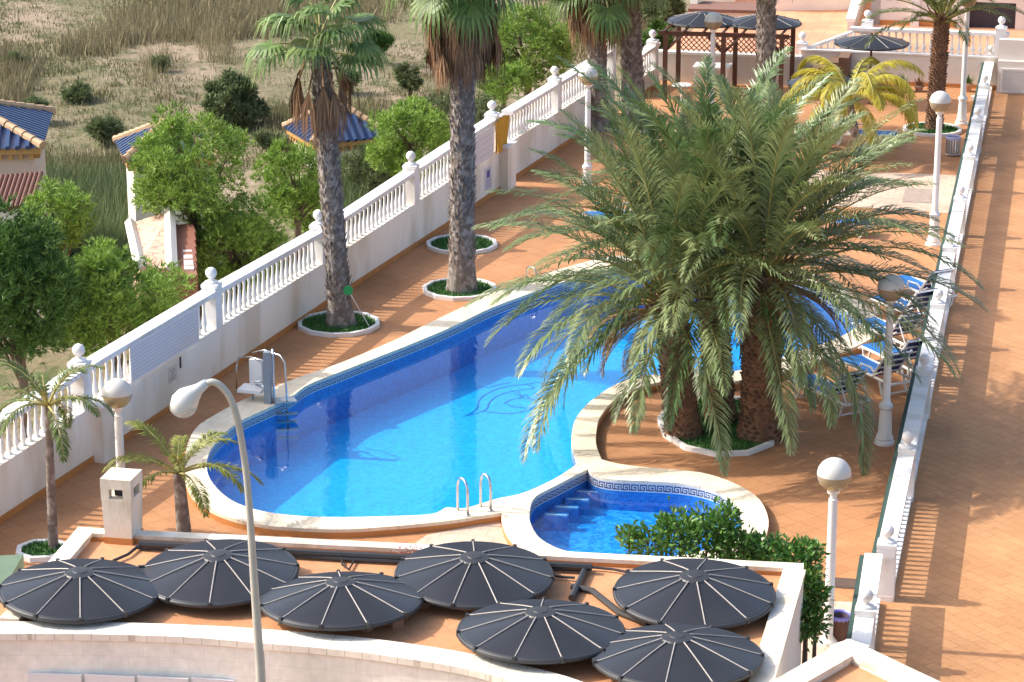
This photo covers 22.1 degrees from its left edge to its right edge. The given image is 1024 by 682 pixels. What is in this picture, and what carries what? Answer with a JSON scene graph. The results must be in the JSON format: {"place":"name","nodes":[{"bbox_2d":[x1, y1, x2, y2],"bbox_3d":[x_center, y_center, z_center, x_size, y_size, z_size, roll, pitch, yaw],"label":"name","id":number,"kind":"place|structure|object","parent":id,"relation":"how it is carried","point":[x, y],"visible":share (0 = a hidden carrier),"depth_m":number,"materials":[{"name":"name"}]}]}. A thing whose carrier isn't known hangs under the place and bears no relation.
{"place":"outdoors","nodes":[
{"label":"outdoors","id":0,"kind":"place"},
{"bbox_2d":[0,0,694,451],"bbox_3d":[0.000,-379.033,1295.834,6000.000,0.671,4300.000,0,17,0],"label":"ground","id":1,"kind":"structure","parent":0,"point":[192,58],"depth_m":93.67,"materials":[{"name":"plant"}]},
{"bbox_2d":[0,99,55,216],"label":"villa","id":2,"kind":"object","parent":1,"relation":"on","point":[24,127],"visible":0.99,"depth_m":66.00,"materials":[{"name":"blue tile"}]},
{"bbox_2d":[0,171,42,326],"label":"lean to roof","id":3,"kind":"object","parent":2,"relation":"attached to","point":[24,184],"visible":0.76,"depth_m":63.63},
{"bbox_2d":[0,191,90,442],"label":"pine tree","id":4,"kind":"object","parent":1,"relation":"on","point":[40,277],"visible":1,"depth_m":51.47,"materials":[{"name":"green plant"}]},
{"bbox_2d":[18,173,99,346],"bbox_3d":[-10.767,-1.782,62.209,2.110,4.635,2.182,0,17,0],"label":"pine tree","id":5,"kind":"object","parent":1,"relation":"on","point":[70,206],"visible":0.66,"depth_m":61.50,"materials":[{"name":"green plant"}]},
{"bbox_2d":[58,79,94,104],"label":"field bush","id":6,"kind":"object","parent":1,"relation":"on","point":[78,91],"visible":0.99,"depth_m":89.34,"materials":[{"name":"green plant"}]},
{"bbox_2d":[84,112,125,146],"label":"field bush","id":7,"kind":"object","parent":1,"relation":"on","point":[109,127],"visible":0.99,"depth_m":83.94,"materials":[{"name":"green plant"}]},
{"bbox_2d":[41,233,197,377],"bbox_3d":[-8.203,0.404,54.074,3.264,5.242,2.902,-10,20,-28],"label":"pine tree","id":8,"kind":"object","parent":1,"relation":"on","point":[111,310],"visible":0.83,"depth_m":52.91,"materials":[{"name":"green plant"}]},
{"bbox_2d":[125,205,197,305],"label":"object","id":9,"kind":"structure","parent":1,"relation":"on","point":[164,237],"depth_m":58.55,"materials":[{"name":"paint"}]},
{"bbox_2d":[112,118,219,250],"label":"villa","id":10,"kind":"object","parent":1,"relation":"on","point":[122,141],"visible":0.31,"depth_m":70.75,"materials":[{"name":"paint"}]},
{"bbox_2d":[116,12,245,101],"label":"twiggy scrub","id":11,"kind":"object","parent":1,"relation":"on","point":[209,49],"visible":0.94,"depth_m":96.66,"materials":[{"name":"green plant"}]},
{"bbox_2d":[126,98,256,328],"bbox_3d":[-7.500,-2.568,61.848,3.212,6.349,3.180,0,17,0],"label":"pine tree","id":12,"kind":"object","parent":1,"relation":"on","point":[189,188],"visible":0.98,"depth_m":61.00,"materials":[{"name":"green plant"}]},
{"bbox_2d":[46,146,402,278],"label":"reeds","id":13,"kind":"object","parent":1,"relation":"on","point":[113,227],"visible":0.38,"depth_m":75.17,"materials":[{"name":"plant"}]},
{"bbox_2d":[199,66,271,128],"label":"field bush","id":14,"kind":"object","parent":1,"relation":"on","point":[233,99],"visible":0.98,"depth_m":85.88,"materials":[{"name":"green plant"}]},
{"bbox_2d":[182,188,295,307],"bbox_3d":[-6.518,-1.593,62.343,2.989,4.198,2.902,0,17,0],"label":"pine tree","id":15,"kind":"object","parent":1,"relation":"on","point":[233,237],"visible":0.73,"depth_m":61.53,"materials":[{"name":"green plant"}]},
{"bbox_2d":[249,127,289,150],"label":"field bush","id":16,"kind":"object","parent":1,"relation":"on","point":[263,137],"visible":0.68,"depth_m":81.98,"materials":[{"name":"green plant"}]},
{"bbox_2d":[249,137,321,263],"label":"pine tree","id":17,"kind":"object","parent":1,"relation":"on","point":[287,196],"visible":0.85,"depth_m":65.28,"materials":[{"name":"green plant"}]},
{"bbox_2d":[282,104,385,169],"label":"villa","id":18,"kind":"object","parent":1,"relation":"on","point":[354,139],"visible":0.37,"depth_m":80.63,"materials":[{"name":"blue tile"}]},
{"bbox_2d":[0,0,675,101],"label":"dry grass","id":19,"kind":"structure","parent":1,"relation":"on","point":[132,28],"depth_m":102.39,"materials":[{"name":"plant"}]},
{"bbox_2d":[339,140,398,197],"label":"olive shrub","id":20,"kind":"object","parent":1,"relation":"on","point":[368,176],"visible":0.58,"depth_m":75.45,"materials":[{"name":"green plant"}]},
{"bbox_2d":[361,26,395,61],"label":"bush","id":21,"kind":"object","parent":1,"relation":"on","point":[384,44],"visible":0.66,"depth_m":96.61,"materials":[{"name":"green plant"}]},
{"bbox_2d":[0,527,805,681],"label":"roof terrace building","id":22,"kind":"structure","parent":1,"relation":"on","point":[159,641],"depth_m":34.26,"materials":[{"name":"tile"}]},
{"bbox_2d":[0,557,158,623],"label":"parasol","id":23,"kind":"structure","parent":22,"relation":"on","point":[77,591],"depth_m":34.89,"materials":[{"name":"black plastic"}]},
{"bbox_2d":[100,467,142,545],"bbox_3d":[-5.577,2.370,37.546,0.455,0.989,0.495,4,17,12],"label":"chimney","id":24,"kind":"object","parent":22,"relation":"on","point":[121,489],"visible":1,"depth_m":37.37,"materials":[{"name":"paint"}]},
{"bbox_2d":[141,538,299,608],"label":"parasol","id":25,"kind":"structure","parent":22,"relation":"on","point":[206,573],"depth_m":35.54,"materials":[{"name":"black plastic"}]},
{"bbox_2d":[260,569,423,632],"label":"parasol","id":26,"kind":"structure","parent":22,"relation":"on","point":[338,600],"depth_m":34.52,"materials":[{"name":"black plastic"}]},
{"bbox_2d":[137,544,580,571],"bbox_3d":[-2.143,3.056,36.828,6.416,0.080,0.146,2,17,7],"label":"pipe","id":27,"kind":"object","parent":22,"relation":"on","point":[366,560],"visible":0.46,"depth_m":36.78,"materials":[{"name":"black plastic"}]},
{"bbox_2d":[139,540,591,570],"bbox_3d":[-2.088,3.009,36.813,6.458,0.110,0.121,2,17,7],"label":"pipe","id":28,"kind":"object","parent":22,"relation":"on","point":[337,553],"visible":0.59,"depth_m":36.80,"materials":[{"name":"black plastic"}]},
{"bbox_2d":[394,539,553,610],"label":"parasol","id":29,"kind":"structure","parent":22,"relation":"on","point":[472,575],"depth_m":35.48,"materials":[{"name":"black fabric"}]},
{"bbox_2d":[456,597,624,664],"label":"parasol","id":30,"kind":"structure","parent":22,"relation":"on","point":[543,631],"depth_m":33.59,"materials":[{"name":"black fabric"}]},
{"bbox_2d":[570,583,649,625],"bbox_3d":[1.325,3.538,35.263,0.226,0.090,1.641,-11,20,-32],"label":"pipe","id":31,"kind":"object","parent":22,"relation":"on","point":[605,601],"visible":0.93,"depth_m":35.23,"materials":[{"name":"black plastic"}]},
{"bbox_2d":[591,622,763,681],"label":"parasol","id":32,"kind":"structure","parent":22,"relation":"on","point":[664,652],"depth_m":32.84,"materials":[{"name":"grey fabric"}]},
{"bbox_2d":[612,557,775,629],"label":"parasol","id":33,"kind":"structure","parent":22,"relation":"on","point":[707,592],"depth_m":34.84,"materials":[{"name":"black fabric"}]},
{"bbox_2d":[363,94,450,184],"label":"pine tree","id":34,"kind":"object","parent":1,"relation":"on","point":[430,132],"visible":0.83,"depth_m":74.10,"materials":[{"name":"green plant"}]},
{"bbox_2d":[392,60,424,97],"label":"field bush","id":35,"kind":"object","parent":1,"relation":"on","point":[405,76],"visible":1,"depth_m":90.89,"materials":[{"name":"green plant"}]},
{"bbox_2d":[416,85,498,141],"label":"pine tree","id":36,"kind":"object","parent":1,"relation":"on","point":[442,103],"visible":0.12,"depth_m":75.94,"materials":[{"name":"green plant"}]},
{"bbox_2d":[474,58,533,108],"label":"pine tree","id":37,"kind":"object","parent":1,"relation":"on","point":[515,75],"visible":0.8,"depth_m":82.87,"materials":[{"name":"green plant"}]},
{"bbox_2d":[493,0,578,117],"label":"pine tree","id":38,"kind":"object","parent":1,"relation":"on","point":[547,41],"visible":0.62,"depth_m":86.42,"materials":[{"name":"green plant"}]},
{"bbox_2d":[641,17,674,48],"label":"field bush","id":39,"kind":"object","parent":1,"relation":"on","point":[657,25],"visible":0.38,"depth_m":95.80,"materials":[{"name":"green plant"}]},
{"bbox_2d":[640,0,687,29],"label":"field bush","id":40,"kind":"object","parent":1,"relation":"on","point":[677,7],"visible":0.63,"depth_m":102.67,"materials":[{"name":"green plant"}]},
{"bbox_2d":[414,522,507,544],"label":"path","id":41,"kind":"structure","parent":0,"point":[490,532],"depth_m":43.83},
{"bbox_2d":[0,81,975,603],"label":"terrace","id":42,"kind":"structure","parent":0,"point":[790,493],"depth_m":50.21,"materials":[{"name":"tile"}]},
{"bbox_2d":[0,554,23,583],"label":"canopy","id":43,"kind":"object","parent":42,"relation":"on","point":[10,565],"visible":0.36,"depth_m":36.65,"materials":[{"name":"green fabric"}]},
{"bbox_2d":[16,538,64,562],"bbox_3d":[-7.714,3.412,43.081,0.873,0.143,0.873,0,17,0],"label":"palm planter","id":44,"kind":"object","parent":42,"relation":"on","point":[34,550],"visible":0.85,"depth_m":43.02,"materials":[{"name":"white paint"}]},
{"bbox_2d":[0,358,115,548],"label":"young palm","id":45,"kind":"object","parent":44,"relation":"in","point":[42,389],"visible":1,"depth_m":42.58,"materials":[{"name":"plant"}]},
{"bbox_2d":[102,378,131,467],"bbox_3d":[-6.508,1.920,43.554,0.500,2.716,0.500,0,17,0],"label":"globe lamp","id":46,"kind":"object","parent":42,"relation":"on","point":[117,395],"visible":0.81,"depth_m":43.12,"materials":[{"name":"white paint"}]},
{"bbox_2d":[102,420,263,532],"bbox_3d":[-5.488,2.391,43.461,2.748,1.885,2.498,0,17,0],"label":"young palm","id":47,"kind":"object","parent":42,"relation":"on","point":[182,516],"visible":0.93,"depth_m":43.37,"materials":[{"name":"plant"}]},
{"bbox_2d":[170,379,265,681],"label":"street lamp","id":48,"kind":"object","parent":42,"relation":"on","point":[184,400],"visible":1,"depth_m":27.64,"materials":[{"name":"grey metal"}]},
{"bbox_2d":[0,101,517,523],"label":"balustrade wall","id":49,"kind":"structure","parent":42,"relation":"on","point":[415,214],"depth_m":52.83,"materials":[{"name":"paint"}]},
{"bbox_2d":[130,306,198,382],"bbox_3d":[-6.535,0.051,49.459,0.017,0.709,2.810,6,18,19],"label":"louvred panel","id":50,"kind":"object","parent":49,"relation":"attached to","point":[162,345],"visible":1,"depth_m":49.40,"materials":[{"name":"metal"}]},
{"bbox_2d":[474,126,493,165],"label":"banner","id":51,"kind":"object","parent":49,"relation":"attached to","point":[484,149],"visible":0.56,"depth_m":65.23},
{"bbox_2d":[495,115,509,153],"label":"hanging cloth","id":52,"kind":"object","parent":49,"relation":"hanging from","point":[502,126],"visible":1,"depth_m":66.32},
{"bbox_2d":[298,311,379,337],"bbox_3d":[-3.667,-0.396,55.457,1.759,0.143,1.759,0,17,0],"label":"palm planter","id":53,"kind":"object","parent":42,"relation":"on","point":[313,324],"visible":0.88,"depth_m":55.17,"materials":[{"name":"white paint"}]},
{"bbox_2d":[242,0,390,327],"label":"fan palm","id":54,"kind":"object","parent":53,"relation":"in","point":[326,110],"visible":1,"depth_m":53.73,"materials":[{"name":"green plant"}]},
{"bbox_2d":[423,278,496,300],"bbox_3d":[-1.156,-1.177,57.999,1.654,0.143,1.654,0,17,0],"label":"palm planter","id":55,"kind":"object","parent":42,"relation":"on","point":[435,289],"visible":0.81,"depth_m":57.73,"materials":[{"name":"white paint"}]},
{"bbox_2d":[381,0,548,293],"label":"fan palm","id":56,"kind":"object","parent":55,"relation":"in","point":[463,43],"visible":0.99,"depth_m":56.38,"materials":[{"name":"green plant"}]},
{"bbox_2d":[426,234,497,254],"bbox_3d":[-1.179,-2.301,61.650,1.684,0.143,1.684,0,17,0],"label":"palm planter","id":57,"kind":"object","parent":42,"relation":"on","point":[439,244],"visible":0.52,"depth_m":61.55,"materials":[{"name":"white paint"}]},
{"bbox_2d":[185,255,880,537],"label":"swimming pool","id":58,"kind":"structure","parent":42,"relation":"in","point":[401,435],"depth_m":50.88,"materials":[{"name":"blue stone"}]},
{"bbox_2d":[235,349,297,438],"bbox_3d":[-4.903,0.903,50.302,1.778,1.782,0.810,12,21,35],"label":"pool lift","id":59,"kind":"object","parent":58,"relation":"in","point":[257,376],"visible":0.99,"depth_m":50.04,"materials":[{"name":"grey metal"}]},
{"bbox_2d":[456,473,492,516],"bbox_3d":[-0.620,2.843,44.486,0.547,1.204,0.402,-9,19,-26],"label":"pool ladder","id":60,"kind":"object","parent":58,"relation":"attached to","point":[490,509],"visible":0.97,"depth_m":44.39,"materials":[{"name":"silver metal"}]},
{"bbox_2d":[502,41,616,178],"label":"balustrade wall","id":61,"kind":"structure","parent":42,"relation":"on","point":[523,133],"depth_m":70.26,"materials":[{"name":"white concrete"}]},
{"bbox_2d":[578,65,597,195],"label":"globe lamp","id":62,"kind":"object","parent":42,"relation":"on","point":[587,166],"visible":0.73,"depth_m":65.70,"materials":[{"name":"metal"}]},
{"bbox_2d":[607,117,652,133],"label":"palm planter","id":63,"kind":"object","parent":42,"relation":"on","point":[631,125],"visible":0.14,"depth_m":73.48,"materials":[{"name":"white paint"}]},
{"bbox_2d":[534,0,659,131],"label":"fan palm","id":64,"kind":"object","parent":63,"relation":"in","point":[600,24],"visible":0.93,"depth_m":72.25,"materials":[{"name":"green plant"}]},
{"bbox_2d":[608,0,674,126],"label":"fan palm","id":65,"kind":"object","parent":63,"relation":"in","point":[631,50],"visible":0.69,"depth_m":73.38,"materials":[{"name":"brown plant"}]},
{"bbox_2d":[502,459,768,558],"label":"paddling pool","id":66,"kind":"structure","parent":42,"relation":"in","point":[586,508],"depth_m":45.69,"materials":[{"name":"blue stone"}]},
{"bbox_2d":[642,30,660,93],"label":"balustrade wall","id":67,"kind":"structure","parent":42,"relation":"on","point":[650,52],"depth_m":78.89,"materials":[{"name":"white concrete"}]},
{"bbox_2d":[704,12,721,103],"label":"globe lamp","id":68,"kind":"object","parent":42,"relation":"on","point":[713,22],"visible":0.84,"depth_m":72.65,"materials":[{"name":"metal"}]},
{"bbox_2d":[657,394,773,456],"bbox_3d":[3.893,1.533,49.188,2.311,0.143,3.454,0,17,0],"label":"palm planter","id":69,"kind":"object","parent":42,"relation":"on","point":[701,445],"visible":0.35,"depth_m":48.17,"materials":[{"name":"white paint"}]},
{"bbox_2d":[464,98,851,477],"bbox_3d":[2.655,-1.203,47.639,7.182,6.429,7.595,0,17,0],"label":"date palm","id":70,"kind":"object","parent":69,"relation":"in","point":[687,422],"visible":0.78,"depth_m":46.65,"materials":[{"name":"plant"}]},
{"bbox_2d":[488,45,938,431],"bbox_3d":[3.670,-1.691,48.630,8.250,7.073,7.907,15,23,41],"label":"date palm","id":71,"kind":"object","parent":69,"relation":"in","point":[702,139],"visible":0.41,"depth_m":47.65,"materials":[{"name":"plant"}]},
{"bbox_2d":[527,61,989,476],"bbox_3d":[4.522,-1.454,47.555,8.532,7.058,7.934,0,17,0],"label":"date palm","id":72,"kind":"object","parent":69,"relation":"in","point":[780,188],"visible":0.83,"depth_m":46.47,"materials":[{"name":"plant"}]},
{"bbox_2d":[614,495,834,663],"bbox_3d":[3.204,3.672,37.463,3.354,2.950,1.814,10,20,28],"label":"hedge bush","id":73,"kind":"object","parent":42,"relation":"on","point":[724,534],"visible":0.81,"depth_m":37.18,"materials":[{"name":"green plant"}]},
{"bbox_2d":[659,17,795,100],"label":"pergola","id":74,"kind":"object","parent":42,"relation":"on","point":[678,33],"visible":0.58,"depth_m":77.29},
{"bbox_2d":[667,11,734,28],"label":"parasol","id":75,"kind":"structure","parent":74,"relation":"on","point":[692,20],"depth_m":77.60,"materials":[{"name":"grey fabric"}]},
{"bbox_2d":[732,14,801,30],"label":"parasol","id":76,"kind":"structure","parent":74,"relation":"on","point":[747,22],"depth_m":77.26,"materials":[{"name":"grey fabric"}]},
{"bbox_2d":[658,36,801,85],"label":"pergola back wall","id":77,"kind":"structure","parent":42,"relation":"on","point":[746,61],"depth_m":79.76,"materials":[{"name":"white paint"}]},
{"bbox_2d":[739,0,777,120],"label":"fan palm","id":78,"kind":"object","parent":42,"relation":"on","point":[766,19],"visible":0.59,"depth_m":71.49,"materials":[{"name":"brown plant"}]},
{"bbox_2d":[788,369,870,417],"bbox_3d":[6.082,0.810,50.239,0.670,0.917,1.866,-10,20,-29],"label":"sun lounger","id":79,"kind":"object","parent":42,"relation":"on","point":[844,390],"visible":0.4,"depth_m":49.75,"materials":[{"name":"blue plastic"}]},
{"bbox_2d":[788,10,873,86],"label":"outdoor staircase","id":80,"kind":"structure","parent":42,"relation":"on","point":[843,60],"depth_m":79.62,"materials":[{"name":"paint"}]},
{"bbox_2d":[778,55,924,159],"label":"yellow palm","id":81,"kind":"object","parent":42,"relation":"on","point":[870,89],"visible":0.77,"depth_m":69.06,"materials":[{"name":"plant"}]},
{"bbox_2d":[771,639,939,681],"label":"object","id":82,"kind":"structure","parent":42,"relation":"on","point":[848,660],"depth_m":32.50,"materials":[{"name":"concrete"}]},
{"bbox_2d":[846,553,882,649],"bbox_3d":[5.184,4.328,38.754,0.382,1.537,4.628,3,17,10],"label":"balustrade","id":83,"kind":"object","parent":42,"relation":"on","point":[863,620],"visible":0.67,"depth_m":38.60,"materials":[{"name":"white concrete"}]},
{"bbox_2d":[834,33,908,97],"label":"parasol","id":84,"kind":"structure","parent":42,"relation":"on","point":[878,43],"depth_m":76.11,"materials":[{"name":"grey fabric"}]},
{"bbox_2d":[835,349,912,395],"bbox_3d":[7.119,0.442,51.438,0.670,0.917,1.866,-9,19,-27],"label":"sun lounger","id":85,"kind":"object","parent":42,"relation":"on","point":[874,368],"visible":0.61,"depth_m":51.06,"materials":[{"name":"fabric"}]},
{"bbox_2d":[851,312,925,348],"bbox_3d":[7.773,-0.329,53.943,0.670,0.917,1.866,-9,19,-27],"label":"sun lounger","id":86,"kind":"object","parent":42,"relation":"on","point":[900,331],"visible":0.26,"depth_m":53.45,"materials":[{"name":"fabric"}]},
{"bbox_2d":[874,274,904,446],"bbox_3d":[6.854,0.341,47.810,0.500,3.231,0.500,0,17,0],"label":"globe lamp","id":87,"kind":"object","parent":42,"relation":"on","point":[884,435],"visible":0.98,"depth_m":47.82,"materials":[{"name":"metal"}]},
{"bbox_2d":[858,337,936,380],"bbox_3d":[7.684,0.179,52.291,0.670,0.917,1.866,-9,19,-26],"label":"sun lounger","id":88,"kind":"object","parent":42,"relation":"on","point":[911,344],"visible":0.35,"depth_m":51.94,"materials":[{"name":"fabric"}]},
{"bbox_2d":[868,287,940,329],"bbox_3d":[8.355,-0.847,55.627,0.670,0.917,1.866,-9,19,-27],"label":"sun lounger","id":89,"kind":"object","parent":42,"relation":"on","point":[924,295],"visible":0.3,"depth_m":55.12,"materials":[{"name":"blue plastic"}]},
{"bbox_2d":[801,16,1009,88],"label":"back wall","id":90,"kind":"structure","parent":42,"relation":"on","point":[921,60],"depth_m":79.29,"materials":[{"name":"paint"}]},
{"bbox_2d":[898,268,957,307],"bbox_3d":[8.902,-1.300,57.100,0.670,0.917,1.866,-9,19,-27],"label":"sun lounger","id":91,"kind":"object","parent":42,"relation":"on","point":[915,284],"visible":0.38,"depth_m":56.72,"materials":[{"name":"fabric"}]},
{"bbox_2d":[903,122,961,136],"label":"palm planter","id":92,"kind":"object","parent":42,"relation":"on","point":[950,129],"visible":0.72,"depth_m":73.30,"materials":[{"name":"white paint"}]},
{"bbox_2d":[856,0,1023,129],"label":"date palm","id":93,"kind":"object","parent":92,"relation":"in","point":[940,40],"visible":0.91,"depth_m":72.76,"materials":[{"name":"plant"}]},
{"bbox_2d":[872,45,993,601],"bbox_3d":[10.134,-2.300,60.297,0.378,1.537,41.318,4,17,12],"label":"balustrade","id":94,"kind":"object","parent":42,"relation":"on","point":[893,520],"visible":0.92,"depth_m":49.38,"materials":[{"name":"white concrete"}]},
{"bbox_2d":[925,91,950,246],"bbox_3d":[9.923,-4.024,61.221,0.500,3.689,0.500,0,17,0],"label":"globe lamp","id":95,"kind":"object","parent":42,"relation":"on","point":[940,102],"visible":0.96,"depth_m":61.06,"materials":[{"name":"metal"}]},
{"bbox_2d":[955,0,976,124],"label":"globe lamp","id":96,"kind":"object","parent":42,"relation":"on","point":[961,119],"visible":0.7,"depth_m":74.02,"materials":[{"name":"metal"}]},
{"bbox_2d":[801,601,851,663],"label":"path","id":97,"kind":"structure","parent":0,"point":[847,606],"depth_m":39.64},
{"bbox_2d":[817,457,851,646],"bbox_3d":[4.763,3.148,39.123,0.510,2.974,0.510,0,17,0],"label":"globe lamp","id":98,"kind":"object","parent":97,"relation":"on","point":[834,474],"visible":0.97,"depth_m":38.86,"materials":[{"name":"metal"}]},
{"bbox_2d":[833,609,850,641],"bbox_3d":[4.951,4.298,39.643,0.374,0.390,0.374,0,17,0],"label":"litter bin","id":99,"kind":"object","parent":97,"relation":"on","point":[841,622],"visible":0.7,"depth_m":39.50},
{"bbox_2d":[669,0,1023,54],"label":"terrace","id":100,"kind":"structure","parent":0,"point":[817,26],"depth_m":83.83,"materials":[{"name":"paint"}]},
{"bbox_2d":[688,1,755,27],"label":"shed","id":101,"kind":"structure","parent":100,"relation":"on","point":[736,9],"depth_m":84.75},
{"bbox_2d":[775,0,850,10],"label":"boundary wall","id":102,"kind":"structure","parent":100,"relation":"on","point":[791,5],"depth_m":87.69,"materials":[{"name":"white paint"}]},
{"bbox_2d":[846,0,867,31],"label":"garden wall","id":103,"kind":"structure","parent":100,"relation":"on","point":[854,13],"depth_m":84.61,"materials":[{"name":"white paint"}]},
{"bbox_2d":[871,0,1023,29],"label":"terrace house","id":104,"kind":"structure","parent":100,"relation":"on","point":[979,18],"depth_m":84.67,"materials":[{"name":"paint"}]},
{"bbox_2d":[969,2,1015,28],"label":"garage door","id":105,"kind":"structure","parent":104,"relation":"in","point":[978,18],"depth_m":84.56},
{"bbox_2d":[802,170,956,212],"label":"path","id":106,"kind":"structure","parent":0,"point":[895,196],"depth_m":66.57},
{"bbox_2d":[901,188,932,203],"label":"manhole cover","id":107,"kind":"object","parent":106,"relation":"on","point":[914,195],"visible":0.82,"depth_m":66.32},
{"bbox_2d":[874,88,1023,681],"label":"walkway","id":108,"kind":"structure","parent":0,"point":[953,611],"depth_m":46.69,"materials":[{"name":"tile"}]},
{"bbox_2d":[996,38,1023,94],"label":"walkway end wall","id":109,"kind":"structure","parent":108,"relation":"on","point":[1010,75],"depth_m":78.22,"materials":[{"name":"white paint"}]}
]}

